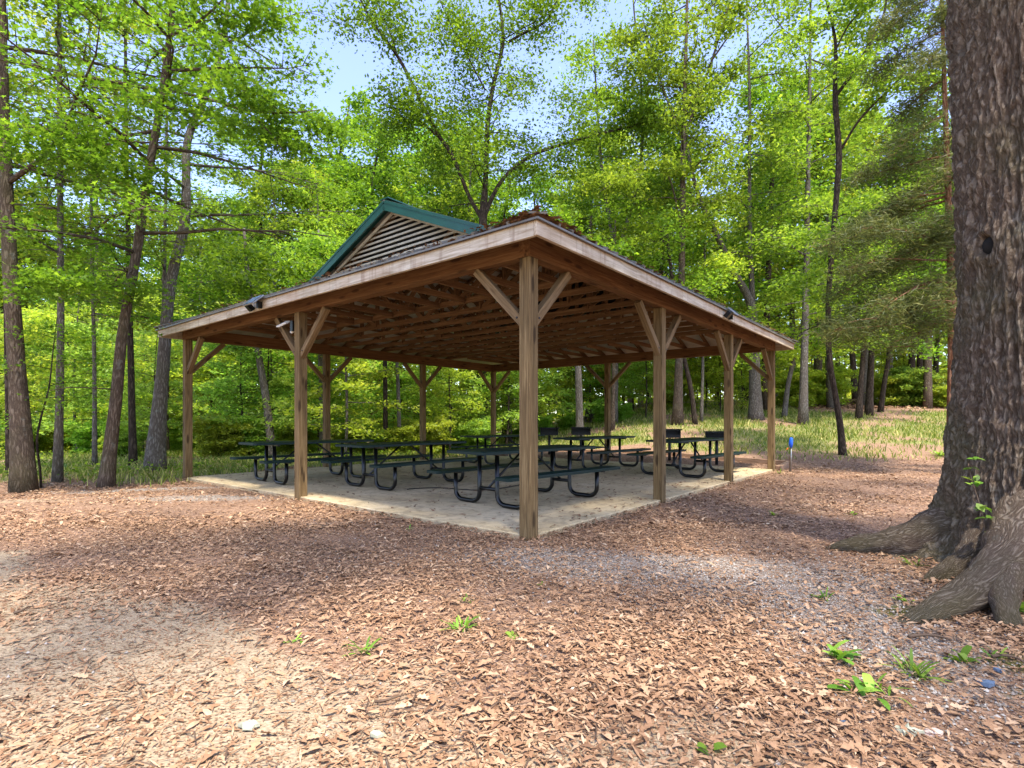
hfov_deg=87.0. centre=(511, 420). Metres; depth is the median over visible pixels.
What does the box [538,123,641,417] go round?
forest tree
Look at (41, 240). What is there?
forest tree
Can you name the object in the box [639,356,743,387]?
understory tree
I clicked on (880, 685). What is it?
weed
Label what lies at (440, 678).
twig litter
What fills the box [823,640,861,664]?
weed
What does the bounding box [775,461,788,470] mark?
landscape timber
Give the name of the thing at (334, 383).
understory tree
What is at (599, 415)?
shrub
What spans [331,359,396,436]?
understory tree
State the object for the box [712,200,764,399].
forest tree
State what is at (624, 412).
shrub
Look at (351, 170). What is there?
forest tree
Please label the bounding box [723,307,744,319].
solar floodlight
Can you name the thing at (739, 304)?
understory tree
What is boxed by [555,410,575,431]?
shrub
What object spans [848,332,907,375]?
understory tree
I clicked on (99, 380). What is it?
understory tree
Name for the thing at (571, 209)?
forest tree
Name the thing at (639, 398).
forest tree
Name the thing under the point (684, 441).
picnic table
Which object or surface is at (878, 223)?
cedar tree
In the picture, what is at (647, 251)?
forest tree
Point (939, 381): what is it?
shrub
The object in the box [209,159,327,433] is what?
forest tree
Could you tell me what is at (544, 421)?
shrub
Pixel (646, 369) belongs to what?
understory tree
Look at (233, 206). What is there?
forest tree
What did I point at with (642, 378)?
understory tree
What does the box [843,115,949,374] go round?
forest tree
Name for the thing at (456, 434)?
shrub
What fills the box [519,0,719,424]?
forked tree
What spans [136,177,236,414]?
forest tree
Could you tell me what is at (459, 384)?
understory tree
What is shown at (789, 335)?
understory tree
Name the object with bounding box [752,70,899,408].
forest tree
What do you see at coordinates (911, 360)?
forest tree
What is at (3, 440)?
shrub
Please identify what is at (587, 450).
landscape timber
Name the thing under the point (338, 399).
understory tree
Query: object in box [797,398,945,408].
leaf litter
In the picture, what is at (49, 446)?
shrub
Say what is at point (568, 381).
understory tree
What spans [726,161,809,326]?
forest tree
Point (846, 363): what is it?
understory tree
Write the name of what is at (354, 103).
forest tree
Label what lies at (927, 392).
forest tree
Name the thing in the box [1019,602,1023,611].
weed
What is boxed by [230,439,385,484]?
picnic table
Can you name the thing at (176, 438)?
shrub
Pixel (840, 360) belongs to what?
understory tree
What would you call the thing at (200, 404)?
understory tree
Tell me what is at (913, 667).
weed
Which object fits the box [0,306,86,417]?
understory tree
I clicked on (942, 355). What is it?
understory tree
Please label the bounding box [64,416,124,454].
shrub
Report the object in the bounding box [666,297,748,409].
understory tree
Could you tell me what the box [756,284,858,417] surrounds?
pale tree
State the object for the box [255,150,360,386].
forest tree
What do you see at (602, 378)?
understory tree
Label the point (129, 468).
ground cover
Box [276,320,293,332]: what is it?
security light
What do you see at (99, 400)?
understory tree
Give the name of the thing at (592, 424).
grass
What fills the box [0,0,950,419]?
sky
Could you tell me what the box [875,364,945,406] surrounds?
shrub
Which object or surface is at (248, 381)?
understory tree
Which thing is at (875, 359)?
understory tree
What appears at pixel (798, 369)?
shrub
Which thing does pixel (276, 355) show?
understory tree
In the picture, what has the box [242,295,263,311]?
solar floodlight
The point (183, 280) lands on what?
forest tree
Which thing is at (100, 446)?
shrub
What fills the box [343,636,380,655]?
weed
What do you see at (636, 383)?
understory tree
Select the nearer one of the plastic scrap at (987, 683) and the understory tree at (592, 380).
the plastic scrap at (987, 683)
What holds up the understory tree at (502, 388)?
on the ground at (250, 650)
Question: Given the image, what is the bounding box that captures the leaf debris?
[162,205,791,339]
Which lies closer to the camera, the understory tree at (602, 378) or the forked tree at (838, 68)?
the forked tree at (838, 68)
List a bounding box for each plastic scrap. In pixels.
[977,679,994,687]
[993,667,1001,672]
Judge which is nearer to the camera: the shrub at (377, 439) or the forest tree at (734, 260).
the shrub at (377, 439)
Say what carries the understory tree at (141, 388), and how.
on the ground at (250, 650)
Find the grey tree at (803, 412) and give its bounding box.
[710,0,919,424]
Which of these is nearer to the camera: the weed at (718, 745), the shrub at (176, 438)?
the weed at (718, 745)
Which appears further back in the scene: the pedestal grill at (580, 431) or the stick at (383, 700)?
the pedestal grill at (580, 431)
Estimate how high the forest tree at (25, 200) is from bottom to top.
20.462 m
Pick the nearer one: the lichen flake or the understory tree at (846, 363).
the lichen flake
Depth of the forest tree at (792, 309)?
38.52 m
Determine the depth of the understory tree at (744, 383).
30.66 m
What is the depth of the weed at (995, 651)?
2.71 m
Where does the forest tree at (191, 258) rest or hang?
on the ground at (250, 650)
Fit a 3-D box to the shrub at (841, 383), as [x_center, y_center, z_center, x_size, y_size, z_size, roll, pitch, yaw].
[19.961,-2.136,34.365,3.264,2.851,3.599,0,0,-9]
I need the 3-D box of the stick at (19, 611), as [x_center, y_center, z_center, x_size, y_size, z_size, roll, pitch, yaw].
[-2.993,1.160,3.318,0.044,0.022,0.142,0,0,0]
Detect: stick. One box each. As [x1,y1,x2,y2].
[13,606,32,614]
[374,691,418,702]
[412,694,427,706]
[534,622,569,625]
[907,633,951,640]
[990,654,1023,662]
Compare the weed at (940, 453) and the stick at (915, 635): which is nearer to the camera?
the stick at (915, 635)
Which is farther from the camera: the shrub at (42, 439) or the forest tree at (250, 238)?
the forest tree at (250, 238)
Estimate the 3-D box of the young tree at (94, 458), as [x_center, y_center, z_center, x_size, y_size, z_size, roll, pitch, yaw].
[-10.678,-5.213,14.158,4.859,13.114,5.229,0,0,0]
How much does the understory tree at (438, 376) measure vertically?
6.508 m
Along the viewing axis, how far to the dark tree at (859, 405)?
25.86 m
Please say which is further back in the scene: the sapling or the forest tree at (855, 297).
the forest tree at (855, 297)
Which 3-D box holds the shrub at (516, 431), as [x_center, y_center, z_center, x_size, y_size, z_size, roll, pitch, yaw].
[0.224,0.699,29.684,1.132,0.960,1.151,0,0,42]
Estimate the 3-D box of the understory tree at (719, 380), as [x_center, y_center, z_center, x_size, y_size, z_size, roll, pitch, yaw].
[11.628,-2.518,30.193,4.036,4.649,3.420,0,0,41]
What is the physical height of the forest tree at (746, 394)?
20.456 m
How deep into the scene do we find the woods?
65.78 m
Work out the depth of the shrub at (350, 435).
24.19 m
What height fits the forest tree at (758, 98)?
20.714 m
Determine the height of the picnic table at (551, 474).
0.757 m
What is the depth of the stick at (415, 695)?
2.21 m
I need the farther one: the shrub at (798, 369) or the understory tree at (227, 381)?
the shrub at (798, 369)
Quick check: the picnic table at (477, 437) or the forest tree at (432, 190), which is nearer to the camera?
the picnic table at (477, 437)
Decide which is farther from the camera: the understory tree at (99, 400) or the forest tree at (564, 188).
the forest tree at (564, 188)
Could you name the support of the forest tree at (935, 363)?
on the ground at (250, 650)
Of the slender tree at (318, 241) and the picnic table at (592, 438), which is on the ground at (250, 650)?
the slender tree at (318, 241)
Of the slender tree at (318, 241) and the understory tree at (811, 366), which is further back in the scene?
the understory tree at (811, 366)
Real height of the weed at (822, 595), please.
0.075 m
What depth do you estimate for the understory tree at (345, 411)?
17.50 m
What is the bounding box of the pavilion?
[154,197,797,540]
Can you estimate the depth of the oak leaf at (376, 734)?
2.01 m
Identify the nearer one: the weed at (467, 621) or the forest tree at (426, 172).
the weed at (467, 621)
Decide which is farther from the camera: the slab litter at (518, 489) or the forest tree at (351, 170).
the forest tree at (351, 170)
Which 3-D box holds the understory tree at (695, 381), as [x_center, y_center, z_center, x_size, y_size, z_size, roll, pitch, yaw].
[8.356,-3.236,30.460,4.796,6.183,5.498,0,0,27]
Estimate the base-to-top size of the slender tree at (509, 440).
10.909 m
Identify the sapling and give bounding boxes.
[0,317,132,487]
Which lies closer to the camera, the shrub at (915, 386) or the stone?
the stone
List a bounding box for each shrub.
[0,418,37,453]
[4,419,52,451]
[34,416,88,452]
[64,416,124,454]
[68,416,91,448]
[91,436,103,452]
[101,426,147,458]
[169,420,201,452]
[181,412,254,457]
[224,414,280,455]
[274,422,318,453]
[308,428,317,450]
[315,439,340,456]
[331,426,367,451]
[358,424,390,452]
[377,421,426,454]
[394,414,456,456]
[445,424,465,449]
[458,415,502,448]
[512,425,518,438]
[538,413,556,436]
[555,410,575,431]
[589,396,623,423]
[618,402,634,420]
[666,385,690,408]
[775,366,826,407]
[794,367,846,399]
[795,365,858,404]
[856,371,918,406]
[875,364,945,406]
[889,372,946,405]
[920,384,946,407]
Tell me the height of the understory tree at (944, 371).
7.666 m
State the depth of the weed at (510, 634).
2.89 m
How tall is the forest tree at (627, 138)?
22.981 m
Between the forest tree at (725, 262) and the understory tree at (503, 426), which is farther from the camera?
the forest tree at (725, 262)
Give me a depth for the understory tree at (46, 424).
19.05 m
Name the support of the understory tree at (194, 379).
on the ground at (250, 650)
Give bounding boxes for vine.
[961,457,993,531]
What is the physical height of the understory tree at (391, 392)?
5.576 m
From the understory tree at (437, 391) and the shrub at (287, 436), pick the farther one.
the understory tree at (437, 391)
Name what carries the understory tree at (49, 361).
on the ground at (250, 650)
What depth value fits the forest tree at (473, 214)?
37.30 m
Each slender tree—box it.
[145,204,324,454]
[247,222,346,452]
[312,200,387,454]
[327,188,400,427]
[508,390,511,443]
[540,200,640,436]
[580,210,683,430]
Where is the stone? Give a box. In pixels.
[924,728,943,736]
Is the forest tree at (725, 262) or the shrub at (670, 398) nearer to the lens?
the shrub at (670, 398)
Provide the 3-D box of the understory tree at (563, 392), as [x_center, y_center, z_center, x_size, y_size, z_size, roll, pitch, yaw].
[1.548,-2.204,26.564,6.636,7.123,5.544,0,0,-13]
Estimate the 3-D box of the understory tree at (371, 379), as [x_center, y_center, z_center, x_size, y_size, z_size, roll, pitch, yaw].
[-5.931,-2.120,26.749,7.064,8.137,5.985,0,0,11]
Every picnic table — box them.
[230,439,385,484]
[321,440,483,490]
[427,444,619,509]
[451,434,544,464]
[548,435,650,468]
[626,437,745,477]
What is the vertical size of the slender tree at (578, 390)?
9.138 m
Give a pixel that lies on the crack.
(459, 489)
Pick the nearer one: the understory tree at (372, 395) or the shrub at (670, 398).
the understory tree at (372, 395)
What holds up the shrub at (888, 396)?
on the ground at (250, 650)
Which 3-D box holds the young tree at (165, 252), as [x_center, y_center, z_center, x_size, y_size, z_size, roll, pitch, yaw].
[-8.630,-4.163,13.114,4.202,10.996,4.345,0,0,-36]
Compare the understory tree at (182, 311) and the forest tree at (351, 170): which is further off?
the forest tree at (351, 170)
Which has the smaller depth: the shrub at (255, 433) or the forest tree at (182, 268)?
the shrub at (255, 433)
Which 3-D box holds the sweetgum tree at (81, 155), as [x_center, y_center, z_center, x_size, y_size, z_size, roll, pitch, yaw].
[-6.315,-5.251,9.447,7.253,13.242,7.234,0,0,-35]
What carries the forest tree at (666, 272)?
on the ground at (250, 650)
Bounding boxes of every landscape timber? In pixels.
[574,449,642,452]
[643,450,792,464]
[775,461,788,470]
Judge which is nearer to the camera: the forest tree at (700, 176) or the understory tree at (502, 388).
the understory tree at (502, 388)
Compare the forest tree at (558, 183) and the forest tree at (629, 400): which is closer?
the forest tree at (558, 183)
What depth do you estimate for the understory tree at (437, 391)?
31.44 m
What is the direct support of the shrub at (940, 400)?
on the ground at (250, 650)
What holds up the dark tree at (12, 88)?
on the ground at (250, 650)
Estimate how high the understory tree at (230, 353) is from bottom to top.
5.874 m
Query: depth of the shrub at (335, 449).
18.03 m
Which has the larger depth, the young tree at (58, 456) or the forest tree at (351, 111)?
the forest tree at (351, 111)
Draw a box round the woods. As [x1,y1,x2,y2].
[25,217,947,436]
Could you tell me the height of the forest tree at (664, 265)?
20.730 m
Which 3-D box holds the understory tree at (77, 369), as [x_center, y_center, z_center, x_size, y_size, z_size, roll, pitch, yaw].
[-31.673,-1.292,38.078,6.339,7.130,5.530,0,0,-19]
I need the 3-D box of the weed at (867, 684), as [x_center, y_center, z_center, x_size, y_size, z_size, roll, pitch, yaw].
[1.542,1.161,2.336,0.256,0.054,0.243,0,0,-37]
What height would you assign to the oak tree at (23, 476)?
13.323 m
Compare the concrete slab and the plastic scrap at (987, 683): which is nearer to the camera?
the plastic scrap at (987, 683)
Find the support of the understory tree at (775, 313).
on the ground at (250, 650)
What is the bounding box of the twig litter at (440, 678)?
[0,478,1023,767]
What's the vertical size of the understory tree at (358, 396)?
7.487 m
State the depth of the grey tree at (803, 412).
23.73 m
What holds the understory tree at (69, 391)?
on the ground at (250, 650)
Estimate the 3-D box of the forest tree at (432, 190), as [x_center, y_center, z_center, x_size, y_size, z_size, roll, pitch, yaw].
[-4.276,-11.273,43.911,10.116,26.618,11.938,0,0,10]
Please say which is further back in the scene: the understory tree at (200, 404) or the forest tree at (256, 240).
the forest tree at (256, 240)
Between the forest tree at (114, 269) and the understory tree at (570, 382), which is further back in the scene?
the forest tree at (114, 269)
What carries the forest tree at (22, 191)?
on the ground at (250, 650)
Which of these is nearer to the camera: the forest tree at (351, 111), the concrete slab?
the concrete slab
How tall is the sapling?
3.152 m
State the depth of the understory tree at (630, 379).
34.03 m
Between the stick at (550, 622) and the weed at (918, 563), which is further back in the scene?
the weed at (918, 563)
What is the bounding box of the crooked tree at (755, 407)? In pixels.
[639,0,832,420]
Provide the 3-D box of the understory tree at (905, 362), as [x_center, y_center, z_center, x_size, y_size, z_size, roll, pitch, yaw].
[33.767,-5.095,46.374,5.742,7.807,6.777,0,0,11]
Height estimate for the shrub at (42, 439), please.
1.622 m
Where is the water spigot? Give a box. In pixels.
[786,437,792,471]
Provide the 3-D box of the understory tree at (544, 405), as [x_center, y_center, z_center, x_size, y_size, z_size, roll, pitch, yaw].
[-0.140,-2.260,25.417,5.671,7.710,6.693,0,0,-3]
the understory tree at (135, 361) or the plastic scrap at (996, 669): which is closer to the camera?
the plastic scrap at (996, 669)
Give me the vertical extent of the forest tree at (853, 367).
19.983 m
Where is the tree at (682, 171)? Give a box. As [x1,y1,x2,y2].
[567,0,781,424]
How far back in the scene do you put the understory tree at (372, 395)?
23.53 m
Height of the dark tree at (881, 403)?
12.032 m
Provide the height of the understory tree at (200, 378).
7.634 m
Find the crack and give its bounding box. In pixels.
[407,485,518,489]
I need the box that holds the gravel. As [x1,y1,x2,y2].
[0,483,1023,767]
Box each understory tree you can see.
[0,298,155,448]
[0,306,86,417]
[0,314,69,415]
[0,315,87,419]
[0,320,85,418]
[0,321,84,456]
[0,323,54,418]
[0,356,91,418]
[2,317,150,442]
[37,345,100,417]
[55,357,98,392]
[64,341,174,433]
[66,334,200,451]
[70,332,180,418]
[78,357,125,418]
[80,295,235,452]
[86,374,142,420]
[89,327,206,436]
[101,338,181,447]
[125,302,253,449]
[141,341,255,422]
[147,343,223,434]
[169,343,282,427]
[175,341,293,426]
[184,314,260,417]
[193,343,322,432]
[194,348,317,423]
[234,349,351,433]
[239,351,376,449]
[245,358,293,412]
[254,350,374,432]
[271,356,430,455]
[308,356,379,436]
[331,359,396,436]
[332,359,456,438]
[333,359,447,424]
[353,363,463,428]
[370,362,473,429]
[404,366,502,449]
[406,367,469,424]
[408,366,461,431]
[417,368,518,439]
[435,371,555,431]
[438,369,475,419]
[450,367,567,443]
[450,370,558,446]
[452,368,518,443]
[454,369,502,426]
[496,367,603,416]
[538,367,585,424]
[540,362,634,422]
[541,367,611,418]
[543,368,594,420]
[548,367,645,422]
[566,364,652,400]
[581,362,636,401]
[594,361,649,403]
[618,360,674,417]
[618,362,690,403]
[620,357,700,400]
[621,361,666,410]
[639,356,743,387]
[639,360,671,403]
[644,292,748,410]
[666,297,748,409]
[667,288,748,405]
[687,355,748,411]
[692,362,723,397]
[708,354,781,408]
[733,360,761,399]
[735,365,748,399]
[739,310,799,377]
[760,322,800,368]
[778,319,858,378]
[798,349,858,387]
[822,342,883,397]
[838,345,904,381]
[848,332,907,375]
[874,332,946,373]
[879,350,915,372]
[894,331,947,383]
[915,337,947,384]
[934,334,947,382]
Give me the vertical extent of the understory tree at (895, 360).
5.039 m
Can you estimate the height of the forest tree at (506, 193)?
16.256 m
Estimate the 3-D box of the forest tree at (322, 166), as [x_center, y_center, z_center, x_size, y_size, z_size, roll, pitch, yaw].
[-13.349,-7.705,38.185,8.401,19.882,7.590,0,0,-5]
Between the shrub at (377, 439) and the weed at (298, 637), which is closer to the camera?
the weed at (298, 637)
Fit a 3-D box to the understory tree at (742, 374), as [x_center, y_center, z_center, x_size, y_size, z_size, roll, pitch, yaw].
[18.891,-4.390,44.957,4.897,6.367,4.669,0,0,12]
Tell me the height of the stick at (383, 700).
0.021 m
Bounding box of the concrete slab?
[188,455,772,539]
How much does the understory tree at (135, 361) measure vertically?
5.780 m
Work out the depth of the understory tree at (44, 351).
26.60 m
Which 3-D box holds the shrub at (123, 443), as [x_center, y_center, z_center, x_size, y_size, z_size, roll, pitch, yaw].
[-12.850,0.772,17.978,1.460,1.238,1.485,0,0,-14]
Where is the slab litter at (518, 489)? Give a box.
[197,456,761,529]
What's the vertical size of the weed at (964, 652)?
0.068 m
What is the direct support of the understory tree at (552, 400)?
on the ground at (250, 650)
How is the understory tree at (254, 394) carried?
on the ground at (250, 650)
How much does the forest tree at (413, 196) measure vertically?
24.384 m
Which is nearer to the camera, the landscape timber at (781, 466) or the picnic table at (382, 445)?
the picnic table at (382, 445)
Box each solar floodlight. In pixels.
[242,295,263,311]
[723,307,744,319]
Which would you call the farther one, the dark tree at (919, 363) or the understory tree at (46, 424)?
the dark tree at (919, 363)
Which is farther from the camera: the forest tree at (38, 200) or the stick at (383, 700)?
the forest tree at (38, 200)
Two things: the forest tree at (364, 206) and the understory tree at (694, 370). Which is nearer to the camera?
the understory tree at (694, 370)
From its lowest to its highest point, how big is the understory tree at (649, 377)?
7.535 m
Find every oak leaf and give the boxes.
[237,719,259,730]
[370,730,384,737]
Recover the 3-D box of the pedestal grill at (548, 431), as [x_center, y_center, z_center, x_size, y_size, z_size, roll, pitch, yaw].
[1.198,0.667,17.330,0.640,0.870,0.540,0,0,2]
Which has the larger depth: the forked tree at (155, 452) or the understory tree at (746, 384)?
the understory tree at (746, 384)
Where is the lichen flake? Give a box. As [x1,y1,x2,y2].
[892,722,924,736]
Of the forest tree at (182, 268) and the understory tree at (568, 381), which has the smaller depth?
the understory tree at (568, 381)
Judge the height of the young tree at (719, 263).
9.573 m
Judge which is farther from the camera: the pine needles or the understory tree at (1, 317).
the understory tree at (1, 317)
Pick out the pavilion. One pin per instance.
(528, 298)
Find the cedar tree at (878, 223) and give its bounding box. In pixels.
[799,0,957,422]
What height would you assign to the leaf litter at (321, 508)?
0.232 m
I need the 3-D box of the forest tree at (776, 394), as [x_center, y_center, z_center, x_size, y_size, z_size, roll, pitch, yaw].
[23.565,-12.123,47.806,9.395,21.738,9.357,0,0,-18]
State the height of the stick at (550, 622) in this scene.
0.018 m
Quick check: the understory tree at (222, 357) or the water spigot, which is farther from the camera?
the understory tree at (222, 357)
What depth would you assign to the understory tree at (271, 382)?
18.24 m
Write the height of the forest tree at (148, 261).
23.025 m
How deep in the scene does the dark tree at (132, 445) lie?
13.94 m
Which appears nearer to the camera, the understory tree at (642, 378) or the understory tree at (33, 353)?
the understory tree at (33, 353)
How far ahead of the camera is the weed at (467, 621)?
3.02 m
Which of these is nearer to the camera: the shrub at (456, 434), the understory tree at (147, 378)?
the shrub at (456, 434)
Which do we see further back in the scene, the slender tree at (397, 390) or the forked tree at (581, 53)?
the forked tree at (581, 53)
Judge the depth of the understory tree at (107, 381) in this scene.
29.09 m
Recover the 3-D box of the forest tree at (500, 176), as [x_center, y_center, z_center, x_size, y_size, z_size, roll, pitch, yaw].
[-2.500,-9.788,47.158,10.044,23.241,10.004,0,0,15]
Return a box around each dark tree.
[0,2,117,474]
[11,0,231,465]
[780,194,946,419]
[809,186,947,415]
[813,197,956,411]
[915,195,952,368]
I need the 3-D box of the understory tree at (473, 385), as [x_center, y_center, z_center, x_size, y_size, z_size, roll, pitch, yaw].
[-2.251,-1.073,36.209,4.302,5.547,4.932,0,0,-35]
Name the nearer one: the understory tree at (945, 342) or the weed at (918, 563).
the weed at (918, 563)
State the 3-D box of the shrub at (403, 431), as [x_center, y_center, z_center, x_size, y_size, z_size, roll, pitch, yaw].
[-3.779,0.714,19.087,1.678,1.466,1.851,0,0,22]
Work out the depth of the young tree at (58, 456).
10.43 m
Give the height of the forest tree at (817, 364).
23.760 m
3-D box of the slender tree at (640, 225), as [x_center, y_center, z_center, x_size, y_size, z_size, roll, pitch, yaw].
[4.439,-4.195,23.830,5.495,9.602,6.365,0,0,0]
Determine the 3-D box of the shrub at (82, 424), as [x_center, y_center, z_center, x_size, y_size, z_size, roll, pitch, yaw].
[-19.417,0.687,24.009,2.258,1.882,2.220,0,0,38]
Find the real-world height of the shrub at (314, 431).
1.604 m
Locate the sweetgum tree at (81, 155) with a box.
[0,0,372,487]
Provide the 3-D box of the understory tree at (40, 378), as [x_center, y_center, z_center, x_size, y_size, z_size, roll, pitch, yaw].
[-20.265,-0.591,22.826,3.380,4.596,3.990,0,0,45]
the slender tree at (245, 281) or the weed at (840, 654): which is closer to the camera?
the weed at (840, 654)
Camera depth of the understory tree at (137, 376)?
32.09 m
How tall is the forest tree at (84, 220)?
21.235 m
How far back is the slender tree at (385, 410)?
18.93 m
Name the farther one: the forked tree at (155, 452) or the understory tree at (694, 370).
the understory tree at (694, 370)
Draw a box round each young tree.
[0,0,232,482]
[6,0,193,465]
[62,43,243,309]
[671,208,774,421]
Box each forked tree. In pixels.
[9,0,368,471]
[308,0,738,439]
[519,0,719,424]
[720,0,950,455]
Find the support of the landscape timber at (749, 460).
on the ground at (250, 650)
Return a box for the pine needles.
[0,484,1023,767]
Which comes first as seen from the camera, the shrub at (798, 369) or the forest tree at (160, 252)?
the shrub at (798, 369)
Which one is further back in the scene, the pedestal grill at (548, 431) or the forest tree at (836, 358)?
the forest tree at (836, 358)
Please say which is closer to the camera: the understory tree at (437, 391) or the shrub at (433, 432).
the shrub at (433, 432)
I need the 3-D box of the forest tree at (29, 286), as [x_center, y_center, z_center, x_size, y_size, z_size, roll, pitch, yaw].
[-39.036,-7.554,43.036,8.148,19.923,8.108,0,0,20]
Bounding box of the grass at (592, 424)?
[0,398,945,486]
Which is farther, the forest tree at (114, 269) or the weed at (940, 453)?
the forest tree at (114, 269)
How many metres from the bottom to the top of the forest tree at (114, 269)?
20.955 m
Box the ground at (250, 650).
[0,400,1023,767]
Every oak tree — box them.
[0,0,260,492]
[826,0,1023,628]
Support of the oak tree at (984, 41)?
on the ground at (250, 650)
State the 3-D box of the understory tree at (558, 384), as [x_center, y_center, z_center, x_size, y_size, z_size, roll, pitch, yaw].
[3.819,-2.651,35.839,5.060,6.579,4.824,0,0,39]
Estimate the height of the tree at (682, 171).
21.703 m
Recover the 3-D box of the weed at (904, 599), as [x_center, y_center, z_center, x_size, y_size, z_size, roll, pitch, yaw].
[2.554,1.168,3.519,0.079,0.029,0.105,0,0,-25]
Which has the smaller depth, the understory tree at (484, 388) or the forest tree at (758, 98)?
the understory tree at (484, 388)
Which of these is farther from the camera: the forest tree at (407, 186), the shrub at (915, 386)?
the forest tree at (407, 186)
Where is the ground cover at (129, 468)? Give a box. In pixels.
[0,450,452,482]
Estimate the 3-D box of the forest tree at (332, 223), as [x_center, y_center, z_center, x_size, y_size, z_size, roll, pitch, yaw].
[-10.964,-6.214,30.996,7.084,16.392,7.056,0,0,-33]
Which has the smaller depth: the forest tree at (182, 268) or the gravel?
the gravel
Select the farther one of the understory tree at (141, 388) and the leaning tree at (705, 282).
the leaning tree at (705, 282)
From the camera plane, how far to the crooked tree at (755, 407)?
25.38 m
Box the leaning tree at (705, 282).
[625,199,741,424]
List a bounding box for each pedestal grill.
[539,427,558,454]
[570,427,591,453]
[666,429,681,460]
[704,431,723,464]
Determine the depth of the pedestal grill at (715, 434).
14.19 m
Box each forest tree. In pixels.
[0,117,82,415]
[0,181,82,356]
[0,210,50,311]
[0,248,76,370]
[20,195,112,368]
[27,151,159,418]
[73,220,152,368]
[105,200,196,344]
[113,225,191,315]
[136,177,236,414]
[143,221,207,421]
[156,241,218,308]
[174,187,257,375]
[179,83,324,409]
[205,191,290,409]
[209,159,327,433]
[219,194,287,385]
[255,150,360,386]
[271,162,361,397]
[279,82,396,434]
[290,156,365,366]
[312,120,429,417]
[320,152,397,404]
[331,86,440,422]
[360,159,435,407]
[392,104,496,426]
[397,113,493,404]
[402,104,501,416]
[416,120,525,426]
[459,168,525,406]
[465,164,539,437]
[499,163,566,412]
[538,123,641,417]
[540,173,602,412]
[546,182,603,230]
[547,87,667,255]
[549,155,624,413]
[598,73,726,298]
[601,223,647,403]
[628,173,675,402]
[628,223,664,403]
[631,147,712,400]
[656,158,746,399]
[677,204,759,399]
[694,35,843,410]
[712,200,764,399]
[719,209,788,399]
[726,103,834,385]
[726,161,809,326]
[731,173,812,398]
[732,23,893,404]
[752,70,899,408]
[795,132,903,398]
[795,178,860,389]
[824,94,937,405]
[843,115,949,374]
[854,70,956,408]
[883,123,956,369]
[920,176,943,383]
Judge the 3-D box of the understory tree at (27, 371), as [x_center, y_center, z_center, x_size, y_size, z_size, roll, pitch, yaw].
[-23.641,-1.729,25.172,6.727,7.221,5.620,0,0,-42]
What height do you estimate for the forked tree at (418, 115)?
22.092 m
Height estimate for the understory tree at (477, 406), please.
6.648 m
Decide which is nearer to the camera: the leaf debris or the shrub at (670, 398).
the leaf debris
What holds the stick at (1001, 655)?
on the ground at (250, 650)
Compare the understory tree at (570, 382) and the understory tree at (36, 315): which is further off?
the understory tree at (570, 382)
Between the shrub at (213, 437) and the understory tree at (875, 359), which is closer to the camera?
the shrub at (213, 437)
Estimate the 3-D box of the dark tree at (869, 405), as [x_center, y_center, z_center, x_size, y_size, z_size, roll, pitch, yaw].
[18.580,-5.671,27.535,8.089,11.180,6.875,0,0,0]
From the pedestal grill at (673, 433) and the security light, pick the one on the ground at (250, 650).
the pedestal grill at (673, 433)
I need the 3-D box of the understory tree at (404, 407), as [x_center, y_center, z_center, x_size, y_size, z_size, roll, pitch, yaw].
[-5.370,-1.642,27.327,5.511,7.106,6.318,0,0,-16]
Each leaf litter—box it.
[0,456,943,528]
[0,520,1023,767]
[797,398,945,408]
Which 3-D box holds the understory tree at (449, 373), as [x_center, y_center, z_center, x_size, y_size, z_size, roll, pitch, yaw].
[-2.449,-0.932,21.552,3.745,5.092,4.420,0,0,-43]
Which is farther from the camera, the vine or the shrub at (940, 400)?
the shrub at (940, 400)
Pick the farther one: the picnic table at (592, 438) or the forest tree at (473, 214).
the forest tree at (473, 214)
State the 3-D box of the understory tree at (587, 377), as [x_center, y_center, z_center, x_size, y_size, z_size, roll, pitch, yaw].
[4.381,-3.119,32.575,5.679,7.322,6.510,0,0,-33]
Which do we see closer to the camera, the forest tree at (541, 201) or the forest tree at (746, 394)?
the forest tree at (541, 201)
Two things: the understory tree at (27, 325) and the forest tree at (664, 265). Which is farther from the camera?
the forest tree at (664, 265)
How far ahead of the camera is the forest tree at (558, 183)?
41.30 m
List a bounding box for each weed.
[282,633,302,642]
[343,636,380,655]
[438,614,480,634]
[505,631,518,638]
[696,742,726,754]
[810,587,834,600]
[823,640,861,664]
[827,673,889,710]
[863,672,914,705]
[882,645,953,683]
[893,594,914,601]
[898,556,928,565]
[927,450,943,455]
[943,645,981,663]
[981,646,1007,659]
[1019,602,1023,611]
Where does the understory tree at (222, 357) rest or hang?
on the ground at (250, 650)

